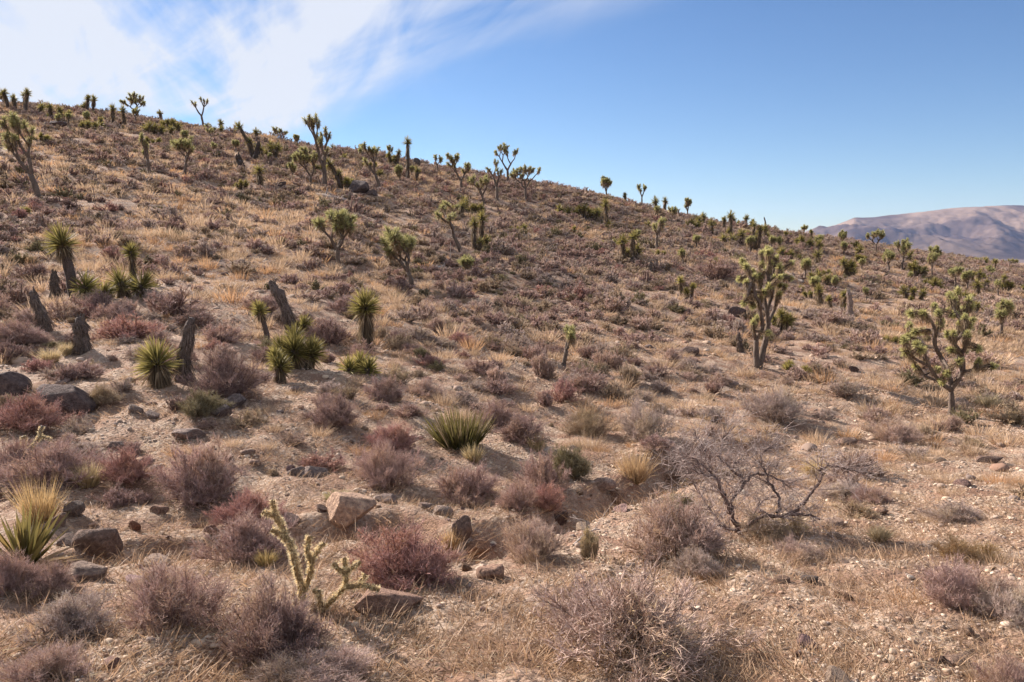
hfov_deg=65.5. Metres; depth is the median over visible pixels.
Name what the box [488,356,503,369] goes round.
desert shrub
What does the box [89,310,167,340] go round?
desert shrub
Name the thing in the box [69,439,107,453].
desert shrub
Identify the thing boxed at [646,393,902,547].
leafless shrub
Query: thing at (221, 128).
yucca
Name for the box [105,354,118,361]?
desert shrub
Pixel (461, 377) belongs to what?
desert shrub
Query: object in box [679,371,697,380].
desert shrub
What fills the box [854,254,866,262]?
yucca
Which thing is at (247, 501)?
desert shrub
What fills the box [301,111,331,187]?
joshua tree
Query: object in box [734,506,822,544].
desert shrub
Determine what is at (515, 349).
desert shrub
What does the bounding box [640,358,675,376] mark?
desert shrub
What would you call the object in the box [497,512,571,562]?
desert shrub
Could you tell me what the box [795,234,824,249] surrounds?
yucca
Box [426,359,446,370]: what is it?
desert shrub
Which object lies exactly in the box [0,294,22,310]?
desert shrub
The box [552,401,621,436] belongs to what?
desert shrub
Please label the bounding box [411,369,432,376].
desert shrub
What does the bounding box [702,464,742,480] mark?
desert shrub
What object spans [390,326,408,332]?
desert shrub
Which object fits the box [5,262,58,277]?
desert shrub
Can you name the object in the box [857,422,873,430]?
desert shrub
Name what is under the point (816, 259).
yucca
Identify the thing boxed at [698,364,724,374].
desert shrub
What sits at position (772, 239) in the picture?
joshua tree
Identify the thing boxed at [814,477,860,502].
desert shrub
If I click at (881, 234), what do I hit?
joshua tree
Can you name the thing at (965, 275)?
joshua tree
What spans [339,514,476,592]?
desert shrub
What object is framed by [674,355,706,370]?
desert shrub
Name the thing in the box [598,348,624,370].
desert shrub
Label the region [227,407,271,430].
desert shrub
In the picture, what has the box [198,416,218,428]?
desert shrub
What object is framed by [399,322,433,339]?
desert shrub
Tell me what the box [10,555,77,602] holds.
desert shrub
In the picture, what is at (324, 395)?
desert shrub
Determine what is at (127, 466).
desert shrub
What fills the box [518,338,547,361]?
desert shrub
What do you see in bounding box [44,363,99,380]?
desert shrub
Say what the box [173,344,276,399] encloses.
desert shrub
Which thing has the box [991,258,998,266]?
yucca
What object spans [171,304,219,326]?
desert shrub
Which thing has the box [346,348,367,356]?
desert shrub
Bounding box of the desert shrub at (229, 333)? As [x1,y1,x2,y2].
[196,315,251,343]
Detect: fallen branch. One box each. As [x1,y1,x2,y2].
[316,188,347,201]
[572,500,614,544]
[786,271,804,282]
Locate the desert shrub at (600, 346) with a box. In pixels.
[582,337,611,354]
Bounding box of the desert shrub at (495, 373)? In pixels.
[485,365,507,384]
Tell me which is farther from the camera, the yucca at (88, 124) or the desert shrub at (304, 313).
the yucca at (88, 124)
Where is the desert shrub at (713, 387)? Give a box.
[702,378,723,393]
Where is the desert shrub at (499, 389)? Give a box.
[480,376,519,395]
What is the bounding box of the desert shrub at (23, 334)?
[0,315,56,345]
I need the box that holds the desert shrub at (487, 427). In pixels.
[479,423,493,432]
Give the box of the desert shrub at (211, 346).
[202,336,232,350]
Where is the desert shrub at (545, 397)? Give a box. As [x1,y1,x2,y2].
[534,387,553,406]
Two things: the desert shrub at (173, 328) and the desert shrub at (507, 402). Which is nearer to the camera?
the desert shrub at (507, 402)
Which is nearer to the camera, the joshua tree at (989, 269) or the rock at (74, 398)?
the rock at (74, 398)
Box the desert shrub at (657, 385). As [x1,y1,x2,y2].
[643,377,674,393]
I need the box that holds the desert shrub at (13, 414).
[0,386,85,435]
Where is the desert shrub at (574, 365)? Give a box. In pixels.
[565,362,582,367]
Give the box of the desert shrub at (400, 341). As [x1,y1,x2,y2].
[381,331,419,349]
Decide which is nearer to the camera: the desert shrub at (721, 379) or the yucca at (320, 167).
the desert shrub at (721, 379)
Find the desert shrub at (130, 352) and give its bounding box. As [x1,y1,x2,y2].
[120,343,145,361]
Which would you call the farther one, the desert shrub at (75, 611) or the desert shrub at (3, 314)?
the desert shrub at (3, 314)
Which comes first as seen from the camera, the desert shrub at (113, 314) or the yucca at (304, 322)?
the desert shrub at (113, 314)
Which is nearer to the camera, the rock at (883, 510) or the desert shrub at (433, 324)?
the rock at (883, 510)
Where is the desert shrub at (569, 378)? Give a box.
[551,367,588,387]
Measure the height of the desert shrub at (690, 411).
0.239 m
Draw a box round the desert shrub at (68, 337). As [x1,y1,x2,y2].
[57,329,96,342]
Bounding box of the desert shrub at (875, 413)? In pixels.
[859,401,902,423]
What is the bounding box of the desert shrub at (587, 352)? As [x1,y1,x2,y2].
[575,342,594,358]
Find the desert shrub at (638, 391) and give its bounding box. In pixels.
[633,386,653,402]
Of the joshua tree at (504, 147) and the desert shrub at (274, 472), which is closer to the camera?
the desert shrub at (274, 472)
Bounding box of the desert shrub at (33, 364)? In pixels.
[19,355,56,372]
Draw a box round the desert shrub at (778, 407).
[730,382,809,424]
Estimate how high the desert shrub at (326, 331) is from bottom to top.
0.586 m
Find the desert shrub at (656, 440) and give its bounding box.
[635,432,676,450]
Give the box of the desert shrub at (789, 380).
[778,374,794,385]
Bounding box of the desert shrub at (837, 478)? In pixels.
[818,468,868,485]
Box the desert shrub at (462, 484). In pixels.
[429,455,503,506]
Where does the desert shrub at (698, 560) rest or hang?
on the ground at (554, 434)
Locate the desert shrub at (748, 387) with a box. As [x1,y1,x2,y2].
[738,383,753,390]
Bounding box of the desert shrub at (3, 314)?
[0,305,21,319]
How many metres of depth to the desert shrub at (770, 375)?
15.93 m
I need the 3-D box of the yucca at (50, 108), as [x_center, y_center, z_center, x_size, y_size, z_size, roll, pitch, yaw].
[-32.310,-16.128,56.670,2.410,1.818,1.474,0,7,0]
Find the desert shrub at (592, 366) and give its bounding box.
[565,358,601,374]
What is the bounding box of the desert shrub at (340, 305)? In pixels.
[323,291,358,313]
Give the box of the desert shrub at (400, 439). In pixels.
[358,418,427,454]
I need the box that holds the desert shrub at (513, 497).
[490,476,540,514]
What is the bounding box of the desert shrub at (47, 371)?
[32,366,59,377]
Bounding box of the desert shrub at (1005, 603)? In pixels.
[973,575,1023,630]
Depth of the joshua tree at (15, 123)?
28.60 m
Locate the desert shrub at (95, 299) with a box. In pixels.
[77,289,125,310]
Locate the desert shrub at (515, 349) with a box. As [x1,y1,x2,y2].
[503,344,522,356]
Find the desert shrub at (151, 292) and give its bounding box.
[132,286,165,301]
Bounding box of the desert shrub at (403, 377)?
[382,362,414,382]
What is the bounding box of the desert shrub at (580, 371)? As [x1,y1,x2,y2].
[562,361,592,377]
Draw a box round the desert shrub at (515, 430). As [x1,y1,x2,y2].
[491,408,553,448]
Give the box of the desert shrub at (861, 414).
[855,408,866,418]
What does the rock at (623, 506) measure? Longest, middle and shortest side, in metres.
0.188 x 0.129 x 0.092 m
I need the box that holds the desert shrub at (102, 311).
[86,300,133,318]
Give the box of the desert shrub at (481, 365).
[459,355,496,373]
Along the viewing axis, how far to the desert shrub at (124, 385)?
9.11 m
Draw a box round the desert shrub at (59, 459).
[0,434,115,495]
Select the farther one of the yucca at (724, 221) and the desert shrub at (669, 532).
the yucca at (724, 221)
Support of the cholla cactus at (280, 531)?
on the ground at (554, 434)
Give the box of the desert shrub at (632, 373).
[619,360,641,384]
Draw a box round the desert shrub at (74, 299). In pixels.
[59,292,88,307]
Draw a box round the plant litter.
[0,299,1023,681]
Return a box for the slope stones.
[0,141,1019,471]
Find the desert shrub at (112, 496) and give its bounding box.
[86,480,144,509]
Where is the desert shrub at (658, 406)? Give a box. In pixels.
[647,400,668,412]
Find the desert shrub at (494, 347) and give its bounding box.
[487,339,501,351]
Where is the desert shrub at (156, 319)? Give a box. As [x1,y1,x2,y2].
[141,318,166,329]
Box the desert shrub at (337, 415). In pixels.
[300,389,361,431]
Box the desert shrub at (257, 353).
[248,344,272,363]
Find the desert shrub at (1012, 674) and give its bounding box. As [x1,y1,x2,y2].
[969,646,1023,681]
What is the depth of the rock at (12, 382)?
9.05 m
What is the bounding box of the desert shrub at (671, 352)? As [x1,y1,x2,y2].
[658,345,683,362]
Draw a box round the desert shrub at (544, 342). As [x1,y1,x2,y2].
[535,339,554,350]
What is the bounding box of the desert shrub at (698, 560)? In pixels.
[662,541,727,579]
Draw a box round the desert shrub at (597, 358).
[590,345,611,366]
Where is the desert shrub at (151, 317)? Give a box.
[142,310,161,320]
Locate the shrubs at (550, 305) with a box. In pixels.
[0,99,1023,498]
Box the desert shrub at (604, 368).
[590,360,612,376]
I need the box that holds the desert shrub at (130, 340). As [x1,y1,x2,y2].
[109,334,139,343]
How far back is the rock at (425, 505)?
6.55 m
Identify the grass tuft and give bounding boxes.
[3,469,69,524]
[31,346,65,362]
[55,341,73,355]
[64,457,106,488]
[251,547,281,566]
[320,485,354,499]
[437,525,463,551]
[461,441,486,463]
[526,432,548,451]
[608,440,666,484]
[799,456,832,476]
[863,523,898,541]
[970,390,1006,407]
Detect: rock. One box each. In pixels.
[0,371,32,396]
[36,384,95,415]
[48,120,66,126]
[49,512,66,528]
[56,533,74,546]
[62,500,84,516]
[68,560,107,581]
[71,528,122,558]
[103,656,120,668]
[106,441,125,449]
[124,637,137,643]
[125,574,141,584]
[126,377,135,383]
[128,404,143,413]
[128,520,140,530]
[141,553,171,567]
[145,401,157,405]
[145,411,159,418]
[148,464,161,470]
[150,505,169,514]
[171,428,206,438]
[191,522,203,527]
[203,525,217,533]
[207,404,231,416]
[224,393,246,408]
[240,449,255,455]
[249,460,260,465]
[276,181,285,186]
[281,512,299,526]
[286,465,295,470]
[287,466,304,475]
[298,465,328,477]
[317,504,327,512]
[326,491,376,528]
[348,180,369,192]
[353,587,423,616]
[365,189,377,195]
[375,493,396,503]
[412,158,420,165]
[417,502,431,509]
[431,505,453,516]
[452,515,471,544]
[455,577,471,586]
[461,562,471,570]
[466,539,489,557]
[476,564,503,578]
[554,510,567,525]
[576,521,587,530]
[593,477,616,490]
[609,491,624,503]
[613,503,627,511]
[664,466,678,478]
[679,346,698,354]
[728,306,745,316]
[752,508,765,514]
[773,575,789,583]
[794,651,802,656]
[796,633,821,650]
[800,575,818,583]
[823,517,843,527]
[825,665,850,681]
[827,531,841,539]
[833,437,856,446]
[843,592,853,600]
[848,365,858,371]
[878,508,888,513]
[901,618,913,623]
[936,656,946,664]
[943,654,965,665]
[953,479,970,486]
[959,626,974,636]
[975,456,1003,462]
[979,631,988,638]
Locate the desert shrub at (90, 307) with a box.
[74,301,103,317]
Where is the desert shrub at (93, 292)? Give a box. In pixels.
[71,287,100,302]
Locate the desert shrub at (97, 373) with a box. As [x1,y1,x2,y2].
[57,358,108,378]
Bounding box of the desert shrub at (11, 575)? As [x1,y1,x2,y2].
[0,546,46,599]
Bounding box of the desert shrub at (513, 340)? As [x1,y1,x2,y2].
[501,331,534,348]
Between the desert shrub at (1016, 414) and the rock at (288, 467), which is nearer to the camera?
the rock at (288, 467)
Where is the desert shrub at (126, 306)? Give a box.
[106,301,140,314]
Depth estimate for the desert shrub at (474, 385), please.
11.83 m
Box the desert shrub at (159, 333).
[146,329,172,340]
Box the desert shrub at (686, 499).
[652,489,709,516]
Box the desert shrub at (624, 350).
[609,337,641,360]
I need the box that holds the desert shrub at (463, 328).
[459,325,468,333]
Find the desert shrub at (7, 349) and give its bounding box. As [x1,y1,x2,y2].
[0,337,33,362]
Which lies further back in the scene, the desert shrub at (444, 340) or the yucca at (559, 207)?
the yucca at (559, 207)
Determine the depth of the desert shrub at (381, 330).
14.88 m
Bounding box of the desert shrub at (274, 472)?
[266,468,280,475]
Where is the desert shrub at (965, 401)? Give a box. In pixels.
[947,397,969,407]
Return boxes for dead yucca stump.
[28,286,55,332]
[47,269,64,300]
[69,313,93,355]
[170,315,197,381]
[235,152,244,167]
[252,140,259,159]
[268,280,298,329]
[647,261,652,271]
[735,332,746,351]
[845,289,854,318]
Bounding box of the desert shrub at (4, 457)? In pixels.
[0,434,42,472]
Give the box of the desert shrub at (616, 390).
[598,379,634,399]
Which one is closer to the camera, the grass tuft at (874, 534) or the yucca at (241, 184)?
the grass tuft at (874, 534)
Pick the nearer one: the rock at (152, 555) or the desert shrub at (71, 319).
the rock at (152, 555)
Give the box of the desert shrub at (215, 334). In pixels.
[207,328,223,340]
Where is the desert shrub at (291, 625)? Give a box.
[197,572,343,678]
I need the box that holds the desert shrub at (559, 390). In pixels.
[546,374,584,402]
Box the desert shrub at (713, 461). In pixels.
[681,450,738,478]
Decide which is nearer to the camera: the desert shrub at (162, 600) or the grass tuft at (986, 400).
the desert shrub at (162, 600)
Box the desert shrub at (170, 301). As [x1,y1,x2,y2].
[143,281,214,314]
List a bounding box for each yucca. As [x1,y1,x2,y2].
[0,87,46,112]
[0,497,81,567]
[21,206,31,213]
[32,131,51,140]
[41,221,118,299]
[44,102,74,118]
[74,93,97,110]
[78,119,98,129]
[96,116,104,123]
[100,240,159,298]
[105,101,116,125]
[118,105,127,125]
[130,335,185,388]
[140,120,175,134]
[145,136,162,143]
[157,110,163,118]
[158,117,182,131]
[203,123,223,131]
[217,118,224,127]
[233,120,253,157]
[233,179,249,189]
[248,299,270,340]
[251,127,259,136]
[251,162,265,184]
[255,139,282,158]
[265,345,294,383]
[266,320,330,369]
[296,312,315,332]
[312,163,329,171]
[322,156,351,188]
[333,348,382,375]
[347,285,384,351]
[362,161,376,167]
[376,170,384,176]
[385,148,402,164]
[403,135,421,180]
[421,404,497,452]
[438,200,467,214]
[459,196,470,211]
[467,215,485,250]
[468,202,485,213]
[476,209,491,245]
[509,223,526,230]
[555,204,577,216]
[576,203,602,220]
[600,197,613,228]
[602,238,627,244]
[617,229,644,261]
[651,195,659,214]
[661,196,668,209]
[676,274,696,298]
[685,214,703,227]
[700,211,706,222]
[706,218,716,233]
[719,228,746,243]
[721,215,725,227]
[725,210,734,234]
[733,214,755,224]
[748,221,765,251]
[761,222,770,239]
[764,306,797,334]
[775,245,802,259]
[780,359,796,370]
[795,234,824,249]
[800,364,812,373]
[802,290,816,297]
[806,270,831,285]
[811,247,824,264]
[812,283,824,306]
[816,268,832,274]
[825,294,833,307]
[839,256,858,275]
[839,288,846,309]
[847,241,859,247]
[852,243,863,254]
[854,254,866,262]
[882,334,903,343]
[890,248,915,261]
[898,284,927,299]
[905,260,929,277]
[922,276,945,288]
[960,268,985,280]
[961,290,976,298]
[967,256,989,262]
[971,301,991,312]
[972,279,984,294]
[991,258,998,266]
[1000,274,1015,290]
[1003,258,1018,263]
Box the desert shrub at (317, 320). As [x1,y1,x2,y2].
[311,316,341,327]
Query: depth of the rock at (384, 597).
3.87 m
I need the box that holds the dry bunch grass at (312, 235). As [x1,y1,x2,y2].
[0,103,1023,681]
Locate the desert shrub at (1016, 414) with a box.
[982,399,1023,425]
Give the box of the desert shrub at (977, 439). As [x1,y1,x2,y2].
[953,434,987,446]
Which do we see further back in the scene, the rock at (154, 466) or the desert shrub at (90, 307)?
the desert shrub at (90, 307)
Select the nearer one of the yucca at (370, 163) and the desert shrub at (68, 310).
the desert shrub at (68, 310)
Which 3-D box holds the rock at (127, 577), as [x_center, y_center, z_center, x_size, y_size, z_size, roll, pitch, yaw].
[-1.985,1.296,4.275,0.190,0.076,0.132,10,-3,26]
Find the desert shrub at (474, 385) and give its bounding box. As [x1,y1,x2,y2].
[463,381,499,390]
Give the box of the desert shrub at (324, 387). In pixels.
[311,378,345,392]
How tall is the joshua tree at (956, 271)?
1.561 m
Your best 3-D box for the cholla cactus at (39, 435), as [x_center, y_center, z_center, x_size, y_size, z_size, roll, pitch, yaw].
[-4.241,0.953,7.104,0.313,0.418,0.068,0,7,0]
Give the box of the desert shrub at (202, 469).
[145,431,255,512]
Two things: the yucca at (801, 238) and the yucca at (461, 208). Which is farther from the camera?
the yucca at (801, 238)
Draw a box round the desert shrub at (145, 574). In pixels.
[122,555,174,593]
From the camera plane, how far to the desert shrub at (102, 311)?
12.79 m
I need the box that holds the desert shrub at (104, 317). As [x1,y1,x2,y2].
[91,313,111,321]
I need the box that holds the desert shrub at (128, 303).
[122,299,137,309]
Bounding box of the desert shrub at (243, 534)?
[182,505,303,571]
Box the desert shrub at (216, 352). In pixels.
[199,343,240,368]
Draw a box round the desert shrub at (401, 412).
[392,399,430,417]
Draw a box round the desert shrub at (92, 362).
[77,359,102,367]
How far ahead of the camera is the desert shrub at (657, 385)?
13.77 m
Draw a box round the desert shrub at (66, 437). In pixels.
[43,432,78,448]
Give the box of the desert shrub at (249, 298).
[239,292,264,308]
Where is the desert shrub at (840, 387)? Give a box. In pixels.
[820,370,872,397]
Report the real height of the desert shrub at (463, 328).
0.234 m
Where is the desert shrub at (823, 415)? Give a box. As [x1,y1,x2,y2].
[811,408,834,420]
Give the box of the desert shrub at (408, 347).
[398,342,430,355]
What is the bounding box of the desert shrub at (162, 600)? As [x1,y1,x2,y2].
[112,554,238,637]
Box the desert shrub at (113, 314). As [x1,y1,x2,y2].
[107,306,135,322]
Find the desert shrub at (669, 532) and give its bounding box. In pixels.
[612,483,734,567]
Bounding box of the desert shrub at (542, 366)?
[529,349,555,379]
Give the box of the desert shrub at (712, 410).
[698,404,725,423]
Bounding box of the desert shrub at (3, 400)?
[0,393,22,405]
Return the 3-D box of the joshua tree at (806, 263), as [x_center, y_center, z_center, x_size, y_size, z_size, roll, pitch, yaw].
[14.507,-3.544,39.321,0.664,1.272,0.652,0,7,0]
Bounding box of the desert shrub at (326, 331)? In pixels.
[303,315,355,344]
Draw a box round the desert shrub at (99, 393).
[87,378,126,405]
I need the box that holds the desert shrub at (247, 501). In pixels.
[202,482,292,535]
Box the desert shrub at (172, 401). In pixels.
[164,392,190,411]
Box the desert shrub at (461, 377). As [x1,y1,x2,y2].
[451,373,470,381]
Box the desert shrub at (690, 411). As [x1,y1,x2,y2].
[674,405,701,417]
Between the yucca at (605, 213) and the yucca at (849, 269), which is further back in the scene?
the yucca at (605, 213)
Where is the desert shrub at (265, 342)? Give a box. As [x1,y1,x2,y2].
[252,332,280,353]
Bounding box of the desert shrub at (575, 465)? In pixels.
[547,438,594,483]
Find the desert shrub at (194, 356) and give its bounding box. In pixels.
[170,351,199,362]
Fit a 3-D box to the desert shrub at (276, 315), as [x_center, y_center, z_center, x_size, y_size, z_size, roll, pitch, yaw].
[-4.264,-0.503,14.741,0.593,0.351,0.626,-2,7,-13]
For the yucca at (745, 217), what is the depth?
65.64 m
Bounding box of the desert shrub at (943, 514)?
[918,499,989,527]
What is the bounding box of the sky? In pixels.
[0,0,1023,231]
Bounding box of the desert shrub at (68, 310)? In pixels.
[43,294,93,319]
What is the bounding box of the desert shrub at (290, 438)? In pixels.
[282,428,307,445]
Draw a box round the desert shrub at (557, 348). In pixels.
[547,343,576,356]
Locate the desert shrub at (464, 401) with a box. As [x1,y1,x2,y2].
[441,388,487,407]
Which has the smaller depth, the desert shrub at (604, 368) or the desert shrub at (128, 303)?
the desert shrub at (128, 303)
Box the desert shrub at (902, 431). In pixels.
[860,415,936,443]
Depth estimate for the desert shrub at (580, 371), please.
13.59 m
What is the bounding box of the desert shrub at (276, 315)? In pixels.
[268,309,295,321]
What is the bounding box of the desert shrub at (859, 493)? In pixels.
[845,481,894,503]
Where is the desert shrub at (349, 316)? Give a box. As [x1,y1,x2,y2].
[342,310,357,318]
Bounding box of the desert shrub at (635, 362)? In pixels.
[625,355,640,365]
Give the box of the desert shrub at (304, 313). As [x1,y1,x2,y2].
[294,308,315,320]
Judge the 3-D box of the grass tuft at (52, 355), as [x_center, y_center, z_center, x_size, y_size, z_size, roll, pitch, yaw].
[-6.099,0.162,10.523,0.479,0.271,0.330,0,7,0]
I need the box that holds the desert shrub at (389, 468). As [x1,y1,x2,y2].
[346,437,448,492]
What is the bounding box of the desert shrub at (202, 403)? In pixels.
[175,387,235,419]
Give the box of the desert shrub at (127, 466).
[91,443,167,488]
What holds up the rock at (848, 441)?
on the ground at (554, 434)
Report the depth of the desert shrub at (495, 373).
12.47 m
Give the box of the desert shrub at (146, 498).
[131,489,153,504]
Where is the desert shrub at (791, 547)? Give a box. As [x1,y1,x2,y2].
[769,531,829,565]
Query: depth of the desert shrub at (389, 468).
7.29 m
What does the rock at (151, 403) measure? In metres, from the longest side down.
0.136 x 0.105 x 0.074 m
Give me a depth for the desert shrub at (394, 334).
14.98 m
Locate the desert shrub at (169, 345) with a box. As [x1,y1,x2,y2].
[140,337,176,354]
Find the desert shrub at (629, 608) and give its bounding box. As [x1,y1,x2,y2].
[511,554,767,681]
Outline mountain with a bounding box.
[805,205,1023,259]
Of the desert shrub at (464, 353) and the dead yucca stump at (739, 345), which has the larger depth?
the dead yucca stump at (739, 345)
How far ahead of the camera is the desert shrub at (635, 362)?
15.56 m
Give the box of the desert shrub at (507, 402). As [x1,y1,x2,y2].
[496,398,517,407]
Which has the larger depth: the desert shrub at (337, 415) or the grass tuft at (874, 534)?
the desert shrub at (337, 415)
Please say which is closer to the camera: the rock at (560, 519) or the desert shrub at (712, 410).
the rock at (560, 519)
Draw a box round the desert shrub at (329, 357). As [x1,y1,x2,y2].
[318,349,336,362]
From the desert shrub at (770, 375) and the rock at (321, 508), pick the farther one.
the desert shrub at (770, 375)
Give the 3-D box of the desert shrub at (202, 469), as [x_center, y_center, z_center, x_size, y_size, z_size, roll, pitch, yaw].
[-2.620,1.040,6.567,0.910,0.705,0.846,4,8,29]
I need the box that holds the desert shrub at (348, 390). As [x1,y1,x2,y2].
[330,380,359,399]
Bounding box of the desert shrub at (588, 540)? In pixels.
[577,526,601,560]
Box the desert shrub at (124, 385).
[108,375,134,392]
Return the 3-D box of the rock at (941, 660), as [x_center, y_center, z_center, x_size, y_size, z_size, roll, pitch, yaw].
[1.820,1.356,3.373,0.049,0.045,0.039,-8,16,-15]
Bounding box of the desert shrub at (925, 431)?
[904,422,941,439]
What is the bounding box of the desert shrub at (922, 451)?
[880,440,948,460]
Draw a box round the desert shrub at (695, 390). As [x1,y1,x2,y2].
[687,386,697,392]
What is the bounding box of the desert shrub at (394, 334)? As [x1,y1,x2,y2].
[387,329,413,339]
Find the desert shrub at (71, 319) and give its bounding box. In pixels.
[65,316,75,322]
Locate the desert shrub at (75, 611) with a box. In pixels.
[1,583,126,646]
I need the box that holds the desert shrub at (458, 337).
[448,328,475,344]
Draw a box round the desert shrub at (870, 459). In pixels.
[824,447,890,477]
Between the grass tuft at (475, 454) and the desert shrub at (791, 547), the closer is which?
the desert shrub at (791, 547)
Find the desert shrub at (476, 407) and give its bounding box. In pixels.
[462,400,491,412]
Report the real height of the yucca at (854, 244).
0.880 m
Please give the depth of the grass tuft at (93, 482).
6.61 m
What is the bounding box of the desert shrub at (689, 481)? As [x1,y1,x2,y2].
[673,475,706,488]
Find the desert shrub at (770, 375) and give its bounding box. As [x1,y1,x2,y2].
[754,369,782,380]
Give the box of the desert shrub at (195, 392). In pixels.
[186,385,209,405]
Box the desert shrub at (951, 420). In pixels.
[941,414,964,431]
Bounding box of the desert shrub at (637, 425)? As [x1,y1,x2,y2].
[612,393,681,441]
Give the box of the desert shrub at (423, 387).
[402,374,448,399]
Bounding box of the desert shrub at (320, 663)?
[244,640,394,681]
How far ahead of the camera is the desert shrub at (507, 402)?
11.07 m
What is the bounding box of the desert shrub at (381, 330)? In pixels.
[371,326,389,338]
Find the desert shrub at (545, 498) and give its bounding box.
[522,480,566,515]
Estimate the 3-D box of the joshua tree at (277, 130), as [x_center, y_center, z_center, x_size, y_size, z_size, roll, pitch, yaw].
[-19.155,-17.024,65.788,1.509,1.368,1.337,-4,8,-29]
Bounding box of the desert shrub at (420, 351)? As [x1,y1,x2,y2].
[412,346,431,357]
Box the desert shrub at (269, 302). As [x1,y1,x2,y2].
[239,290,279,312]
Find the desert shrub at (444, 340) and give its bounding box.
[435,337,460,346]
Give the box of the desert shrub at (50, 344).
[42,340,62,346]
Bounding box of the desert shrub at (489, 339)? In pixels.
[479,331,504,346]
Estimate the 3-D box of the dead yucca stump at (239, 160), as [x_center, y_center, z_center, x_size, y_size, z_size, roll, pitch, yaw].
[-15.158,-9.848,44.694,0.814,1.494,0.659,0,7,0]
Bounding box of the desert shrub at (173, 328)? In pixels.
[163,323,180,331]
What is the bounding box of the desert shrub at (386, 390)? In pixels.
[361,372,407,402]
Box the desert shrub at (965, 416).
[950,405,982,424]
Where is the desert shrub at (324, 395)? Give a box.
[308,392,335,402]
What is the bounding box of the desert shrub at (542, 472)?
[513,445,574,493]
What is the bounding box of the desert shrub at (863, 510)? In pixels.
[826,497,883,518]
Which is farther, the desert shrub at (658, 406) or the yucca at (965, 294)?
the yucca at (965, 294)
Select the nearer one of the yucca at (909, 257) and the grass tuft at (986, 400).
the grass tuft at (986, 400)
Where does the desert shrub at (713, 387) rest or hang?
on the ground at (554, 434)
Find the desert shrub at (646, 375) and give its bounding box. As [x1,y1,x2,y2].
[637,368,663,379]
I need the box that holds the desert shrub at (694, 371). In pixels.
[682,366,701,375]
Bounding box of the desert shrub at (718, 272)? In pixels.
[685,254,740,279]
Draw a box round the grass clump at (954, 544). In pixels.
[930,530,1008,564]
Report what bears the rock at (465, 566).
on the ground at (554, 434)
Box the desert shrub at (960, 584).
[901,550,1023,614]
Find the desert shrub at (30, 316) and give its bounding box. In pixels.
[7,306,36,324]
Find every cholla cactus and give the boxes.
[19,436,27,451]
[23,425,51,457]
[261,499,326,605]
[310,557,381,612]
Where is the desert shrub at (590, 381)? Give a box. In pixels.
[563,364,613,392]
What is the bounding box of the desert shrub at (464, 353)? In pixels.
[453,350,471,357]
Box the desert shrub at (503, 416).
[474,396,525,427]
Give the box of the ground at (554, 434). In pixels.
[0,108,1023,681]
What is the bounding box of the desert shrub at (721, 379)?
[702,370,735,384]
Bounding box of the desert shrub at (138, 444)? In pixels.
[112,441,141,453]
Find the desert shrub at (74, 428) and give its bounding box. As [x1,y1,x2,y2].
[62,414,93,435]
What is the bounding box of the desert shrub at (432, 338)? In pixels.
[425,335,442,341]
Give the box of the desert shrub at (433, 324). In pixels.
[425,317,446,332]
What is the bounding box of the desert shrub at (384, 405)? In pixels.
[368,402,391,412]
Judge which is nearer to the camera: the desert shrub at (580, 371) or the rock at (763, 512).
the rock at (763, 512)
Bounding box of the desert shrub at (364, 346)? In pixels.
[343,337,381,355]
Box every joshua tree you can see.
[0,110,42,197]
[54,111,61,127]
[65,113,71,122]
[83,111,90,119]
[118,91,145,115]
[131,107,140,119]
[138,132,151,174]
[169,135,195,174]
[179,129,188,138]
[190,96,208,125]
[205,127,213,138]
[211,141,217,152]
[232,139,239,152]
[272,127,287,135]
[287,161,297,177]
[292,134,299,142]
[292,144,317,185]
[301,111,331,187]
[311,207,358,267]
[358,144,364,154]
[360,140,381,189]
[380,223,416,286]
[386,145,392,153]
[394,164,403,181]
[409,164,414,176]
[433,154,443,168]
[434,200,462,252]
[445,152,471,190]
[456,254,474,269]
[466,173,490,204]
[485,158,503,200]
[494,143,518,181]
[508,164,540,198]
[560,323,577,366]
[600,175,612,194]
[631,228,640,244]
[637,183,646,203]
[651,215,667,249]
[654,205,659,217]
[655,222,664,235]
[668,205,677,222]
[677,248,685,263]
[684,197,691,214]
[692,235,700,246]
[736,244,795,368]
[745,235,756,252]
[768,235,776,246]
[776,236,782,244]
[800,257,811,276]
[801,224,808,231]
[808,275,820,294]
[814,233,823,244]
[831,274,839,287]
[838,230,846,240]
[840,240,847,254]
[858,258,865,270]
[862,286,869,299]
[865,228,885,251]
[882,250,896,269]
[893,238,911,269]
[897,285,999,415]
[907,271,912,278]
[926,251,939,275]
[927,245,941,264]
[947,266,964,286]
[960,269,973,288]
[985,265,995,272]
[993,297,1014,333]
[994,279,1001,295]
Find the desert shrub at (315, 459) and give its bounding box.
[296,446,349,471]
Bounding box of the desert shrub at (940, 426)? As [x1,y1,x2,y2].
[920,419,961,431]
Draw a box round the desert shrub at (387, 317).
[379,314,391,320]
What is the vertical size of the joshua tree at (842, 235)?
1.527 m
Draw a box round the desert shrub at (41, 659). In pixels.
[0,634,98,681]
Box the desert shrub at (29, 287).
[7,277,34,288]
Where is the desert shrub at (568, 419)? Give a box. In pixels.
[558,411,577,426]
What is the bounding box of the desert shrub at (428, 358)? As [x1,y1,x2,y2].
[412,351,446,365]
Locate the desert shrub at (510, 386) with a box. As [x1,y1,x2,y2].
[504,383,518,394]
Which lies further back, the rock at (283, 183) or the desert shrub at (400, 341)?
the rock at (283, 183)
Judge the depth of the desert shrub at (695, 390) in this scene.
13.83 m
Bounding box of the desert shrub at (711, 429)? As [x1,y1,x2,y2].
[702,421,719,436]

